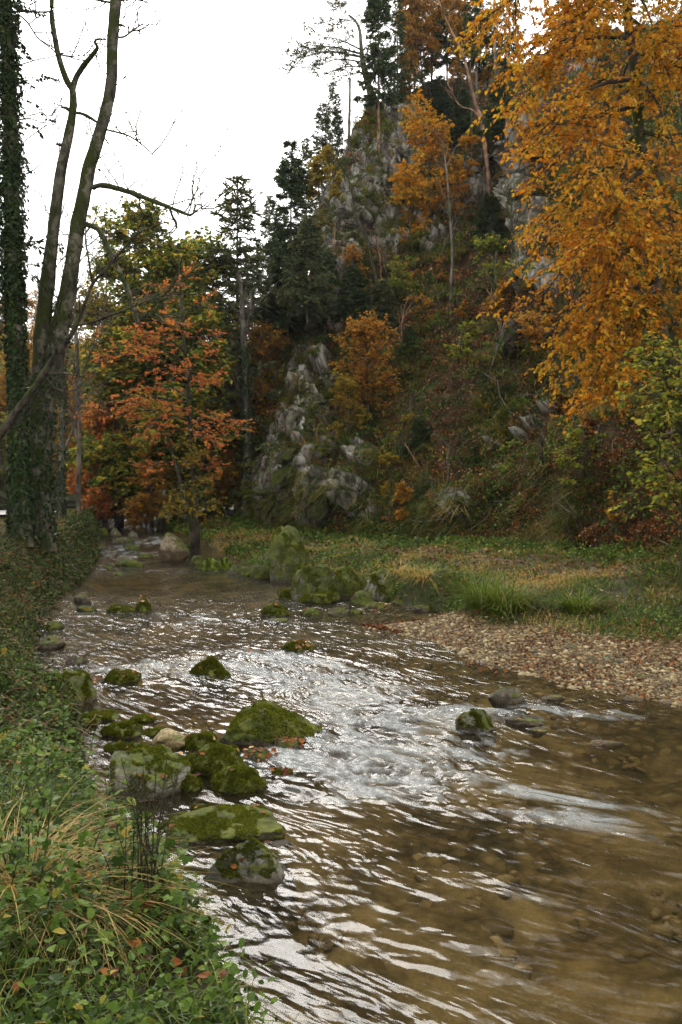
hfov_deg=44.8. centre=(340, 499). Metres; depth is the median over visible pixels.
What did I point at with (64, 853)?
nettle
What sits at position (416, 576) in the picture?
grass tussock
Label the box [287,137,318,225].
spruce
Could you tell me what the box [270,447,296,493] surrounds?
crag
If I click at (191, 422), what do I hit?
red beech
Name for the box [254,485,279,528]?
crag
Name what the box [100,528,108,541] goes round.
boulder
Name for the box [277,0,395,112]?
leaning pine
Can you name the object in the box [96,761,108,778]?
grass tussock
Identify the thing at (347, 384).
bush
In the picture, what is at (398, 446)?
bare sapling
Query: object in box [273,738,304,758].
boulder
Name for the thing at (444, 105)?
spruce
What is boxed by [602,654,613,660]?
cobble
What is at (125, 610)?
boulder
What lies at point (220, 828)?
boulder
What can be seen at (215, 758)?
boulder
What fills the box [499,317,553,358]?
crag
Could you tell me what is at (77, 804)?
bank litter
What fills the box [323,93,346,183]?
spruce
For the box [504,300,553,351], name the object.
bush
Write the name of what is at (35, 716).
nettle
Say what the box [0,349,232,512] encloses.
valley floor
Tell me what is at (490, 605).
sedge clump
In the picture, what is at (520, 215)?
crag
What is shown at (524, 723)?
boulder
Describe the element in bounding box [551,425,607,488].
bush
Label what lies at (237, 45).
sky
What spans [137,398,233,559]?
yellow shrub
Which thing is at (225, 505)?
green tree
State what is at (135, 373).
green tree
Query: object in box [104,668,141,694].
boulder
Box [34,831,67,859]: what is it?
nettle
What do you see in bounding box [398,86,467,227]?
sapling
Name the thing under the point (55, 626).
boulder
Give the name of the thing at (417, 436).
young spruce
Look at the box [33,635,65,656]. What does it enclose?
boulder
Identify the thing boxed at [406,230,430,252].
bush
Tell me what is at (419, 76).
spruce
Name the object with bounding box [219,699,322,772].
boulder
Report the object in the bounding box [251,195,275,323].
spruce
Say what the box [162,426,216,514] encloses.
green tree
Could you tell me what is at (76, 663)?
boulder
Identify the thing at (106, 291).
thin tree
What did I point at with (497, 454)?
undergrowth
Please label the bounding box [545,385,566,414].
bush
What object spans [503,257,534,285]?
bush
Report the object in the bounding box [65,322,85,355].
tree
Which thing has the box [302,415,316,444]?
crag
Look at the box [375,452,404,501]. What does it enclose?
sapling
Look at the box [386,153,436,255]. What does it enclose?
sapling
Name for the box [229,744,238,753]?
boulder
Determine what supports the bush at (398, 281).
on the hillside
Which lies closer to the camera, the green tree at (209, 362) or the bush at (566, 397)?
the bush at (566, 397)
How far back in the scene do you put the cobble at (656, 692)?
10.56 m
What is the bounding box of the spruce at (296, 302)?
[273,214,337,325]
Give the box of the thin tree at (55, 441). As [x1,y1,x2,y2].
[30,304,83,498]
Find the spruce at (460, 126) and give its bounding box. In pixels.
[443,89,474,148]
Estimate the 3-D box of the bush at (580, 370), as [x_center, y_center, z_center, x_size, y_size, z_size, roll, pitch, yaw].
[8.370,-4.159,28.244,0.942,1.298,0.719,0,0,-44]
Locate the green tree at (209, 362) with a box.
[196,347,242,514]
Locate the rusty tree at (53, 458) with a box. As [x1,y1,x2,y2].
[51,437,70,491]
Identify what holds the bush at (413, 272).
on the hillside
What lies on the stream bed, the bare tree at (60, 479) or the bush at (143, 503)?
the bush at (143, 503)
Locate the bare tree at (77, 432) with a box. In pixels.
[48,202,137,514]
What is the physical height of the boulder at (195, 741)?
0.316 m
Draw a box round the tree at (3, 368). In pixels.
[0,344,7,457]
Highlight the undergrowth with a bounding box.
[249,9,681,545]
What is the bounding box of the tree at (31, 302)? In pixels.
[1,291,37,323]
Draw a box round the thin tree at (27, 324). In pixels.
[4,320,34,428]
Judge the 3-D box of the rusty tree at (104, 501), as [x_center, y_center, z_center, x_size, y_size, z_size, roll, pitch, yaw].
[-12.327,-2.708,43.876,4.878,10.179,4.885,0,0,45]
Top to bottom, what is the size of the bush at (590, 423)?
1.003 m
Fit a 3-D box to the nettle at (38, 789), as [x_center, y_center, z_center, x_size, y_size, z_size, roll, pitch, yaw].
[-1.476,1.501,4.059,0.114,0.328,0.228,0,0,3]
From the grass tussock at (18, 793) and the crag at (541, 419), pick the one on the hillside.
the crag at (541, 419)
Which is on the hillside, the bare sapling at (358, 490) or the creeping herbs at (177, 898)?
the bare sapling at (358, 490)
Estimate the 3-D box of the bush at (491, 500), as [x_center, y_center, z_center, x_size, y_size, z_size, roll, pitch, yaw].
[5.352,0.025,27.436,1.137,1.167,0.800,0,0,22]
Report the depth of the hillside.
38.78 m
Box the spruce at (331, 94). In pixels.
[320,82,343,185]
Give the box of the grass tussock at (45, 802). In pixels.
[0,773,162,848]
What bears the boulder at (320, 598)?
on the stream bed
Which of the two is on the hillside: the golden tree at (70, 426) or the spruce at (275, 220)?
the spruce at (275, 220)
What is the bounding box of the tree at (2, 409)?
[0,324,68,466]
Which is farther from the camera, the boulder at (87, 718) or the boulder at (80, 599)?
the boulder at (80, 599)
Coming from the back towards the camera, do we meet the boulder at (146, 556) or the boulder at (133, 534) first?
the boulder at (133, 534)
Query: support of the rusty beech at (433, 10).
on the hillside
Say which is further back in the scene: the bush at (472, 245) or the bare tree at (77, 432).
the bush at (472, 245)
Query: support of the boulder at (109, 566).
on the stream
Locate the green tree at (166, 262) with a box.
[64,196,237,529]
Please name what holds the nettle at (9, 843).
on the bank
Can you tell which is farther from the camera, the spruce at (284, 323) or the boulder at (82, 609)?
the spruce at (284, 323)
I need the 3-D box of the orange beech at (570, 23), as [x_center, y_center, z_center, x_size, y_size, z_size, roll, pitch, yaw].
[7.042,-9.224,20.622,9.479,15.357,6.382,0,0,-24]
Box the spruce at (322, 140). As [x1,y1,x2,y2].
[292,102,339,235]
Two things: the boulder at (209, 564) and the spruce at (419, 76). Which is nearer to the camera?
the boulder at (209, 564)
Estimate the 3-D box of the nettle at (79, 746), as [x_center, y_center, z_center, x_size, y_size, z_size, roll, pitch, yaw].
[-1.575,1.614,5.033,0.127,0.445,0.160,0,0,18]
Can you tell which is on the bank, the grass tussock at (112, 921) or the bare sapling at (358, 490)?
the grass tussock at (112, 921)
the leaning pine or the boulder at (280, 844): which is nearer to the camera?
the boulder at (280, 844)
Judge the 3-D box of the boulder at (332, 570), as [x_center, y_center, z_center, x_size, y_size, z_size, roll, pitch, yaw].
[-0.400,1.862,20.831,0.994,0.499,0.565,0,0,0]
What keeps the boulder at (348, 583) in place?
on the stream bed
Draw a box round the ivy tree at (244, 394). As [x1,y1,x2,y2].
[210,253,285,517]
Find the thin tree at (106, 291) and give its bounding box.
[69,252,120,515]
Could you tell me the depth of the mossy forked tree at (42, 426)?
22.80 m
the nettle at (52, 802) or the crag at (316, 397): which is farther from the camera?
the crag at (316, 397)
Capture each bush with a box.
[116,432,175,532]
[236,460,259,516]
[305,402,329,422]
[309,421,334,467]
[328,307,401,431]
[328,369,372,437]
[332,307,352,337]
[337,243,368,277]
[376,254,421,307]
[380,353,397,375]
[384,362,399,388]
[394,413,414,445]
[394,444,409,469]
[397,262,414,282]
[403,292,439,328]
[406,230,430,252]
[435,256,447,281]
[443,333,473,367]
[453,298,473,325]
[456,318,486,350]
[463,235,483,252]
[463,445,479,472]
[471,231,513,293]
[473,280,489,304]
[480,398,495,418]
[481,260,507,288]
[481,269,512,321]
[481,372,495,402]
[486,485,509,511]
[495,428,508,437]
[496,439,522,472]
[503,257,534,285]
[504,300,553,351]
[511,219,537,260]
[515,341,541,367]
[518,281,531,290]
[535,314,553,330]
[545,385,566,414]
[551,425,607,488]
[556,265,576,289]
[556,385,577,408]
[573,363,589,383]
[579,415,601,443]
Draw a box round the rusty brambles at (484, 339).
[257,17,681,554]
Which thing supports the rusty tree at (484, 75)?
on the hillside
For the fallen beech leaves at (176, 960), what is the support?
on the bank
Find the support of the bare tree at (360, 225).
on the hillside
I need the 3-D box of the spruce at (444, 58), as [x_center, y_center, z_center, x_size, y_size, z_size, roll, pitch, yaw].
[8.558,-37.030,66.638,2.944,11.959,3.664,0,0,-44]
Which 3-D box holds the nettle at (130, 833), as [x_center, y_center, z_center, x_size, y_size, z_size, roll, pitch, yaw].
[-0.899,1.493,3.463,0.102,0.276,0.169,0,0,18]
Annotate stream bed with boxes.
[32,520,681,1023]
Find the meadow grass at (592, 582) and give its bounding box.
[151,513,681,645]
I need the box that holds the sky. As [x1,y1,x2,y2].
[0,0,680,342]
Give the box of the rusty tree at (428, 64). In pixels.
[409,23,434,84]
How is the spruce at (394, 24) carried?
on the hillside
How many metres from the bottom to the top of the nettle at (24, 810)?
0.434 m
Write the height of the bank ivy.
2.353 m
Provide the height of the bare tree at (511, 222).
6.446 m
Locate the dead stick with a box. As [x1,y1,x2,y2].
[392,437,422,475]
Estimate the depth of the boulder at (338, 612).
17.01 m
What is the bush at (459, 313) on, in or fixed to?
on the hillside
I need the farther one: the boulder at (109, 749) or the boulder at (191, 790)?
the boulder at (109, 749)
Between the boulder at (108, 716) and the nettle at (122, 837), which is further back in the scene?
the boulder at (108, 716)
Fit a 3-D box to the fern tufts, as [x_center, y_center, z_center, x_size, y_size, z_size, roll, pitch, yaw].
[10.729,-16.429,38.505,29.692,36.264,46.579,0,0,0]
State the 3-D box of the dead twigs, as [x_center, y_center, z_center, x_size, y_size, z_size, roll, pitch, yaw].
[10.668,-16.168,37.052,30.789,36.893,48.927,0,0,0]
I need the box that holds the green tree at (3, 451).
[0,410,10,494]
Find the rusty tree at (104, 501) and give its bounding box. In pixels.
[65,349,153,527]
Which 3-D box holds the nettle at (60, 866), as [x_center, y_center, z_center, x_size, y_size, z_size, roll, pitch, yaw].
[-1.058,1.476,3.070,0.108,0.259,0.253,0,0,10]
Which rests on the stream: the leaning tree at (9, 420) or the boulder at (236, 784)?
the boulder at (236, 784)
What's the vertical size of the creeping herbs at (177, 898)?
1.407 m
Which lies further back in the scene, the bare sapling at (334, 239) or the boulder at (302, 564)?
the bare sapling at (334, 239)
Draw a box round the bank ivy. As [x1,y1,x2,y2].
[0,506,101,762]
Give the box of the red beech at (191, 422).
[73,255,255,554]
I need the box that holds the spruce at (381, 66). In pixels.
[352,0,400,161]
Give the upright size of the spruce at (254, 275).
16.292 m
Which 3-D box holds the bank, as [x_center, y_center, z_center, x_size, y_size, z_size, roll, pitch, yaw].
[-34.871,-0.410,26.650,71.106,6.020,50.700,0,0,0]
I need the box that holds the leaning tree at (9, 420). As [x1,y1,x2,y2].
[0,141,210,447]
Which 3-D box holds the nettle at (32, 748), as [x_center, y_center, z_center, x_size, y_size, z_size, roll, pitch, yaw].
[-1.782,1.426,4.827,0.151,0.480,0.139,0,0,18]
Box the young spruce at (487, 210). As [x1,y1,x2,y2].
[462,192,510,252]
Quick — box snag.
[347,78,360,162]
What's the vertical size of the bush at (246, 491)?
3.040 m
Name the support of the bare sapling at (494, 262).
on the hillside
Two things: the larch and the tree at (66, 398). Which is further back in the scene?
the tree at (66, 398)
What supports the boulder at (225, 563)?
on the stream bed
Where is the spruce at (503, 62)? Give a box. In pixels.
[484,0,529,84]
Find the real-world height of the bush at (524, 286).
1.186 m
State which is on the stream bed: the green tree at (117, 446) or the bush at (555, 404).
the green tree at (117, 446)
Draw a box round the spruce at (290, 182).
[252,138,312,343]
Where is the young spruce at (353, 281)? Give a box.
[330,264,377,323]
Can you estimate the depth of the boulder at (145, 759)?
7.32 m
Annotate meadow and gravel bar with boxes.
[144,508,681,700]
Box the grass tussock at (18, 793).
[0,755,131,837]
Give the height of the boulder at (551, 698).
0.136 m
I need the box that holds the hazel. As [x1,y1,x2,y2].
[607,331,681,589]
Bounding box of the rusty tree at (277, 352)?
[249,288,294,454]
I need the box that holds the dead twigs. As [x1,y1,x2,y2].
[250,24,681,547]
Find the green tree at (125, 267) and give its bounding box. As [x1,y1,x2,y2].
[67,237,181,523]
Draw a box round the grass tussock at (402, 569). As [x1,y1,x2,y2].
[356,557,425,579]
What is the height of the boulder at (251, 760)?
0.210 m
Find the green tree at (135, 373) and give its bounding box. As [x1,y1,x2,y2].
[67,226,252,520]
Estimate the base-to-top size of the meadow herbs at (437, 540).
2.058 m
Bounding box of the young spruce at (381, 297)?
[357,280,402,336]
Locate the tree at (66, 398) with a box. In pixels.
[56,344,81,480]
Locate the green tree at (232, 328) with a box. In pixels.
[179,284,258,516]
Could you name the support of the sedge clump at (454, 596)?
on the meadow and gravel bar
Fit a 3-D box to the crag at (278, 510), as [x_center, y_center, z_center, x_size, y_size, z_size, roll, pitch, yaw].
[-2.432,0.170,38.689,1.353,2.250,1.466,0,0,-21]
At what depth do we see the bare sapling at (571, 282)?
32.55 m
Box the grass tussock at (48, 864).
[0,804,243,991]
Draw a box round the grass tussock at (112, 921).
[2,834,261,1008]
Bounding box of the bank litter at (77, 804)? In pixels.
[0,516,214,967]
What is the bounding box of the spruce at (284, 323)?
[254,240,322,336]
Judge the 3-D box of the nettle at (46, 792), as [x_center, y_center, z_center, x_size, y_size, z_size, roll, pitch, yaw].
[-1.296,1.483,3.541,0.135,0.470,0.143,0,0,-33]
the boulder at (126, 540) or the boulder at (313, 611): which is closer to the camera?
the boulder at (313, 611)
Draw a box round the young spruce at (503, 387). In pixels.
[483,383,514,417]
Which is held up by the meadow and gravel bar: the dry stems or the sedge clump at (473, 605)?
the sedge clump at (473, 605)
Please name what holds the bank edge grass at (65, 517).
on the bank
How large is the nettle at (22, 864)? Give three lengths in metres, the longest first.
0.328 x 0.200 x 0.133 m
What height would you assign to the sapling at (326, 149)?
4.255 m
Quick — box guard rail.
[0,500,75,516]
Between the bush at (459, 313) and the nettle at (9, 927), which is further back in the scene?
the bush at (459, 313)
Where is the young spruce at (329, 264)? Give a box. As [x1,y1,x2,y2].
[291,245,341,335]
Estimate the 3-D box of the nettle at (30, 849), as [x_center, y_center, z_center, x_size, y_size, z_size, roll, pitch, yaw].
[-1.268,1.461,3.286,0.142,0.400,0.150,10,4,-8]
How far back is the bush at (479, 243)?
40.99 m
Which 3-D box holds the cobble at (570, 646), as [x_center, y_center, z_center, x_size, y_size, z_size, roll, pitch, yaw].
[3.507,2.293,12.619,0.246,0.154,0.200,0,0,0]
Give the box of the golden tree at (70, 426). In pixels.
[55,333,102,517]
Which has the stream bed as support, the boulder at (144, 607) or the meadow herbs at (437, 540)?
the boulder at (144, 607)
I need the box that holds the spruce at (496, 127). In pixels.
[471,76,516,141]
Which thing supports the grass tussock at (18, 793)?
on the bank
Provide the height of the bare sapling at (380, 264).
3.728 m
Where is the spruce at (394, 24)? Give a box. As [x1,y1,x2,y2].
[377,0,417,102]
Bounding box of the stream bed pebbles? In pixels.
[64,591,681,979]
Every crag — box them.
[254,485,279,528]
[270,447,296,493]
[272,483,296,526]
[302,319,321,343]
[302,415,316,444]
[304,383,326,409]
[305,485,333,527]
[319,370,337,390]
[328,200,372,228]
[341,241,365,261]
[353,173,376,195]
[356,489,373,509]
[375,206,415,226]
[385,102,414,129]
[400,146,421,170]
[453,496,479,514]
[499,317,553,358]
[501,153,544,227]
[527,226,565,259]
[529,417,543,424]
[571,44,595,62]
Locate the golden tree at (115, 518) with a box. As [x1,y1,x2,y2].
[84,411,142,529]
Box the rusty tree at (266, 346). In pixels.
[229,319,290,470]
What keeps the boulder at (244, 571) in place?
on the stream bed
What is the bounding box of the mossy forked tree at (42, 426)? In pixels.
[0,0,288,551]
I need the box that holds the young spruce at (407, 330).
[395,326,419,360]
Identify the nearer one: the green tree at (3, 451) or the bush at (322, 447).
the bush at (322, 447)
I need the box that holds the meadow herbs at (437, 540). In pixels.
[154,510,681,639]
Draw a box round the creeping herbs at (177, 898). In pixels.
[0,625,289,1023]
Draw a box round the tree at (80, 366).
[57,336,91,465]
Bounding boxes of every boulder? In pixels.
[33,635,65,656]
[41,621,64,636]
[56,668,98,713]
[65,657,89,669]
[74,594,91,606]
[76,606,96,615]
[79,713,102,732]
[83,709,121,726]
[91,677,104,686]
[99,545,106,555]
[99,719,142,743]
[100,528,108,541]
[102,744,193,841]
[103,741,127,757]
[104,565,115,570]
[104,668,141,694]
[106,603,135,619]
[109,527,120,542]
[112,572,123,576]
[113,537,134,552]
[115,558,143,572]
[123,741,149,750]
[124,545,139,555]
[128,531,138,545]
[130,713,160,725]
[134,597,153,625]
[137,554,152,561]
[142,726,164,740]
[150,728,185,754]
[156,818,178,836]
[159,532,189,567]
[163,803,285,853]
[181,774,202,802]
[183,730,219,754]
[185,655,234,697]
[185,742,245,792]
[188,803,211,810]
[190,555,203,570]
[199,556,219,575]
[202,837,297,915]
[210,764,267,804]
[218,557,232,572]
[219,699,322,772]
[228,564,240,577]
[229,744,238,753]
[239,567,251,580]
[239,649,271,658]
[243,748,275,771]
[244,803,266,808]
[250,563,269,585]
[260,602,291,627]
[263,618,287,623]
[268,525,308,585]
[268,840,291,849]
[272,767,292,779]
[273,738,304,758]
[277,588,292,607]
[281,640,316,658]
[291,565,340,608]
[293,591,337,610]
[299,562,308,569]
[299,607,323,622]
[316,564,335,574]
[327,608,348,618]
[332,566,362,601]
[348,590,373,610]
[348,610,361,616]
[362,567,399,601]
[365,602,389,611]
[390,597,401,605]
[412,605,430,613]
[455,708,495,748]
[487,687,526,717]
[504,715,544,732]
[527,727,547,737]
[539,694,563,705]
[589,740,623,749]
[622,695,643,702]
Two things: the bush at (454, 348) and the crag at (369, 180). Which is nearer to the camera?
the bush at (454, 348)
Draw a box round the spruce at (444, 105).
[424,75,455,121]
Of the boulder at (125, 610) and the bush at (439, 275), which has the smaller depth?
the boulder at (125, 610)
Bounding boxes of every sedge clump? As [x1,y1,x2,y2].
[426,566,506,604]
[432,555,548,615]
[440,566,557,621]
[463,576,567,617]
[533,581,626,613]
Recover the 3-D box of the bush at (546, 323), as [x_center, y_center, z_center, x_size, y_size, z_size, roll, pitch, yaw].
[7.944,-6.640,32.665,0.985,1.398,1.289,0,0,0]
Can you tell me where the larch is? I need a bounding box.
[166,174,288,512]
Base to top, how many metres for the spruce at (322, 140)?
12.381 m
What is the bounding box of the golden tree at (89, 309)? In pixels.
[69,281,169,528]
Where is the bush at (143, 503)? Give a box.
[116,432,175,532]
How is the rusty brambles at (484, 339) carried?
on the hillside
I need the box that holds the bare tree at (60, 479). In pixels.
[29,255,109,517]
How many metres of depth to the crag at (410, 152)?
57.71 m
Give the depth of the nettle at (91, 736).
5.20 m
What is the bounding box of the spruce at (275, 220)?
[263,216,285,375]
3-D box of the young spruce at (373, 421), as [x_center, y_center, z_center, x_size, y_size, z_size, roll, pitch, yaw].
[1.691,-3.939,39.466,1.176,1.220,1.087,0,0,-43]
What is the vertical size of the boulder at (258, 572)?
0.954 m
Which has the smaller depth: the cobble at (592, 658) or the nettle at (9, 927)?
the nettle at (9, 927)
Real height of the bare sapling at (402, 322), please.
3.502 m
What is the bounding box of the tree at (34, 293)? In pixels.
[28,278,39,328]
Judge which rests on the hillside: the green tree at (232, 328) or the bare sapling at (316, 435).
the bare sapling at (316, 435)
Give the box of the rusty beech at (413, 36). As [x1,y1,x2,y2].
[393,0,432,92]
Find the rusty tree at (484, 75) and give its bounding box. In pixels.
[471,6,504,87]
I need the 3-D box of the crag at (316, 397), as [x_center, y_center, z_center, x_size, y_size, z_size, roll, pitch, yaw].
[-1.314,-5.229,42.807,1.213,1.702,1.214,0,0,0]
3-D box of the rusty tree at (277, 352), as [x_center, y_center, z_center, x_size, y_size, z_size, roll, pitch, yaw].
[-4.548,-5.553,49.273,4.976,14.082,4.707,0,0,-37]
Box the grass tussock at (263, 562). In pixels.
[238,554,268,567]
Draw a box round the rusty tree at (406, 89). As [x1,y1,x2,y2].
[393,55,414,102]
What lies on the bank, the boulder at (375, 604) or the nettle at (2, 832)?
the nettle at (2, 832)
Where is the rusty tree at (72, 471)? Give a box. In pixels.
[64,387,90,499]
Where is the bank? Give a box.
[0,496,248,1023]
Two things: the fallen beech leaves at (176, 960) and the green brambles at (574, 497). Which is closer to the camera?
the fallen beech leaves at (176, 960)
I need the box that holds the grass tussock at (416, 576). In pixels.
[389,564,458,591]
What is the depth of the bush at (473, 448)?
30.16 m
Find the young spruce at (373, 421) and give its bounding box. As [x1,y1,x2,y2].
[364,405,385,427]
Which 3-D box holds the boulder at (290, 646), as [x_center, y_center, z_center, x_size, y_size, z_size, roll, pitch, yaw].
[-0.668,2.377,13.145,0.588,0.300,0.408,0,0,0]
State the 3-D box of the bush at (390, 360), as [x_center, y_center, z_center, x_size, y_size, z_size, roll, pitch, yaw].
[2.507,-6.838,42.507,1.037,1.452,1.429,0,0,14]
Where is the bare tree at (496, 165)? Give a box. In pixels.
[486,0,504,173]
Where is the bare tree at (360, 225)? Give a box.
[313,134,378,282]
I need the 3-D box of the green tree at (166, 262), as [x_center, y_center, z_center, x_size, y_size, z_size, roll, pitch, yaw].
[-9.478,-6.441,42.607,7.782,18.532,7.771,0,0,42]
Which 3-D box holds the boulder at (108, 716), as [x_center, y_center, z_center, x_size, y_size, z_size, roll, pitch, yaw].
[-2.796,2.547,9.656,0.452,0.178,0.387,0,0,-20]
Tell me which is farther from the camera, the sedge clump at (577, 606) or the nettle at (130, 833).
the sedge clump at (577, 606)
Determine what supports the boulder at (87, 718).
on the stream bed
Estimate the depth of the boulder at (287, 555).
22.85 m
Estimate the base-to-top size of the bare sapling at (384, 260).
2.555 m
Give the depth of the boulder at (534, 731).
9.09 m
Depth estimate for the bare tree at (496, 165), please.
53.66 m
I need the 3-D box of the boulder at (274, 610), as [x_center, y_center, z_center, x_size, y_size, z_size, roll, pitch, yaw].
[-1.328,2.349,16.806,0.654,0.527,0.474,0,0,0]
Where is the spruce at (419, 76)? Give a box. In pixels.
[406,1,432,98]
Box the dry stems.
[115,753,182,916]
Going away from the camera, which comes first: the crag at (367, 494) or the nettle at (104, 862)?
the nettle at (104, 862)
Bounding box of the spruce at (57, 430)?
[52,402,72,495]
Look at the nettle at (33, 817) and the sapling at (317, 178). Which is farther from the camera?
the sapling at (317, 178)
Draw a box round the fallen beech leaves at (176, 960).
[1,765,227,992]
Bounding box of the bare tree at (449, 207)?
[419,117,475,322]
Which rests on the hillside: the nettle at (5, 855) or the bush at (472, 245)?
the bush at (472, 245)
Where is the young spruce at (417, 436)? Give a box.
[400,417,432,457]
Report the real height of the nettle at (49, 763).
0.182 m
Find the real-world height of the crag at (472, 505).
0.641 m
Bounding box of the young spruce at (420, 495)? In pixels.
[408,480,430,510]
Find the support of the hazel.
on the meadow and gravel bar
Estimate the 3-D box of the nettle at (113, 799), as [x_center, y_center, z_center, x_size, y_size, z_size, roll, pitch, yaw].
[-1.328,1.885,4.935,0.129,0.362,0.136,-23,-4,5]
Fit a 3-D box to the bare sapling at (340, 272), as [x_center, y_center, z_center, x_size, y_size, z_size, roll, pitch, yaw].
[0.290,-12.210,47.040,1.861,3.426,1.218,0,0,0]
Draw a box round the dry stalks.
[0,518,156,827]
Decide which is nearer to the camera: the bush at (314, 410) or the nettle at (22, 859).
the nettle at (22, 859)
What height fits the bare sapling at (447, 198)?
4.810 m
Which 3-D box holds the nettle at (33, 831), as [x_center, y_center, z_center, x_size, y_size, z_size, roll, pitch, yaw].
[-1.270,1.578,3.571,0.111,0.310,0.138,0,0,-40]
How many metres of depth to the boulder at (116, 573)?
25.14 m
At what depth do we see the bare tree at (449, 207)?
42.43 m
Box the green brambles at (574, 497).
[247,20,681,552]
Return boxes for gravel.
[359,579,681,706]
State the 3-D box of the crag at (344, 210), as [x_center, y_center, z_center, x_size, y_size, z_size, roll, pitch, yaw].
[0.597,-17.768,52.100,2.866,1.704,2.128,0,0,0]
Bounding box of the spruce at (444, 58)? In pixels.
[430,7,455,94]
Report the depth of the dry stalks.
9.50 m
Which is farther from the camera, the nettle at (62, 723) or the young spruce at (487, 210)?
the young spruce at (487, 210)
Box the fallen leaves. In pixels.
[33,538,645,868]
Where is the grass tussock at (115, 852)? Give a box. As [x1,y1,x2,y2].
[1,801,226,920]
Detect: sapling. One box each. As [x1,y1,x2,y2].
[304,154,332,203]
[311,418,328,439]
[319,144,343,207]
[324,215,346,269]
[332,255,355,291]
[340,465,369,525]
[366,226,392,278]
[374,241,389,280]
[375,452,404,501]
[382,424,415,481]
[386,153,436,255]
[392,296,426,343]
[392,480,415,527]
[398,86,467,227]
[398,384,428,430]
[436,227,458,253]
[441,163,455,221]
[450,133,479,208]
[471,250,503,287]
[474,166,486,196]
[474,269,505,324]
[480,309,507,375]
[516,389,564,493]
[546,273,571,329]
[547,247,574,309]
[562,277,591,321]
[604,488,629,540]
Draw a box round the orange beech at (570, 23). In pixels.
[446,0,681,434]
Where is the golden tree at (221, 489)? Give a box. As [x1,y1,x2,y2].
[203,396,265,515]
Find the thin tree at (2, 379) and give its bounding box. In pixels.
[0,306,32,449]
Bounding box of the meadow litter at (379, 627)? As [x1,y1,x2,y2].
[153,515,681,701]
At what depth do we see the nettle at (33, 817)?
4.00 m
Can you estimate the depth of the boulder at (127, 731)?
8.95 m
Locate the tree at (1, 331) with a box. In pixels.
[0,304,6,340]
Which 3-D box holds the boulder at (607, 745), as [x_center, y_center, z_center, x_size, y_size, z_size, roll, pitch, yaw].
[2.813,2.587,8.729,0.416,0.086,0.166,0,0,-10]
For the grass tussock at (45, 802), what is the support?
on the bank
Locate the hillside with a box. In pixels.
[250,11,681,554]
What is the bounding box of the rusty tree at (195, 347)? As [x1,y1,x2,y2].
[165,304,223,482]
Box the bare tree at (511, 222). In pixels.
[480,166,525,301]
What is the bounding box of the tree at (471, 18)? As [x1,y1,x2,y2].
[454,0,497,110]
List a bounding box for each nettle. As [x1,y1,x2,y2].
[0,820,19,884]
[0,830,7,865]
[0,836,19,858]
[0,840,28,912]
[0,844,49,892]
[0,893,32,930]
[3,799,38,881]
[7,820,41,892]
[14,908,96,991]
[18,802,45,827]
[19,701,49,780]
[21,789,56,863]
[21,850,67,892]
[24,796,61,890]
[27,777,52,827]
[29,703,41,734]
[32,830,59,871]
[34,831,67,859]
[36,852,75,934]
[39,801,59,823]
[40,745,56,776]
[46,735,66,771]
[54,706,68,743]
[55,702,67,729]
[67,861,105,879]
[68,729,94,788]
[73,728,98,779]
[75,771,95,792]
[87,801,120,878]
[87,830,117,903]
[96,771,115,819]
[105,786,122,819]
[111,819,144,885]
[111,835,128,856]
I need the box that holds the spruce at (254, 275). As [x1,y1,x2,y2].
[211,255,280,495]
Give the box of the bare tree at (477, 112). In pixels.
[436,0,491,200]
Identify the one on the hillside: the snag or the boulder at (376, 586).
the snag
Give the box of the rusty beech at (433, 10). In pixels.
[420,0,447,99]
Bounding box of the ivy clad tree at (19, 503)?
[0,0,139,546]
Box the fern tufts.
[277,49,681,555]
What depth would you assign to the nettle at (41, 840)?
3.30 m
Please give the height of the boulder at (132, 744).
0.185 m
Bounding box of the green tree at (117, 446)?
[81,246,241,526]
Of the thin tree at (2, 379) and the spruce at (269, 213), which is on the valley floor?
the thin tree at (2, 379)
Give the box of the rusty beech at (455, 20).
[441,0,482,97]
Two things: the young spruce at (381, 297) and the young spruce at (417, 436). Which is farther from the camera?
the young spruce at (381, 297)
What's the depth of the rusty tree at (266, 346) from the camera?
45.46 m
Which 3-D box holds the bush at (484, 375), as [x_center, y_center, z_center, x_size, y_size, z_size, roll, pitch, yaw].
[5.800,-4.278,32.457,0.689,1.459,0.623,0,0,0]
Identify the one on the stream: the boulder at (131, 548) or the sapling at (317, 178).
the boulder at (131, 548)
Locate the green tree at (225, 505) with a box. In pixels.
[206,462,242,516]
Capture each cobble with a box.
[565,645,577,648]
[570,653,579,657]
[589,656,597,660]
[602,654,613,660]
[651,690,664,694]
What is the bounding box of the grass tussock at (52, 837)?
[0,772,224,966]
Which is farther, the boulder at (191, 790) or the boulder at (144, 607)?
the boulder at (144, 607)
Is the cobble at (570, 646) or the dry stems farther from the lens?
the cobble at (570, 646)
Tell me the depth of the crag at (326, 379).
43.98 m
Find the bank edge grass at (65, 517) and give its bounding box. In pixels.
[0,507,101,677]
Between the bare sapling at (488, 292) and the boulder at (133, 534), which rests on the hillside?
the bare sapling at (488, 292)
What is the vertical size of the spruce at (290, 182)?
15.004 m
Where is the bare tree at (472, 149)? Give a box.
[459,40,478,158]

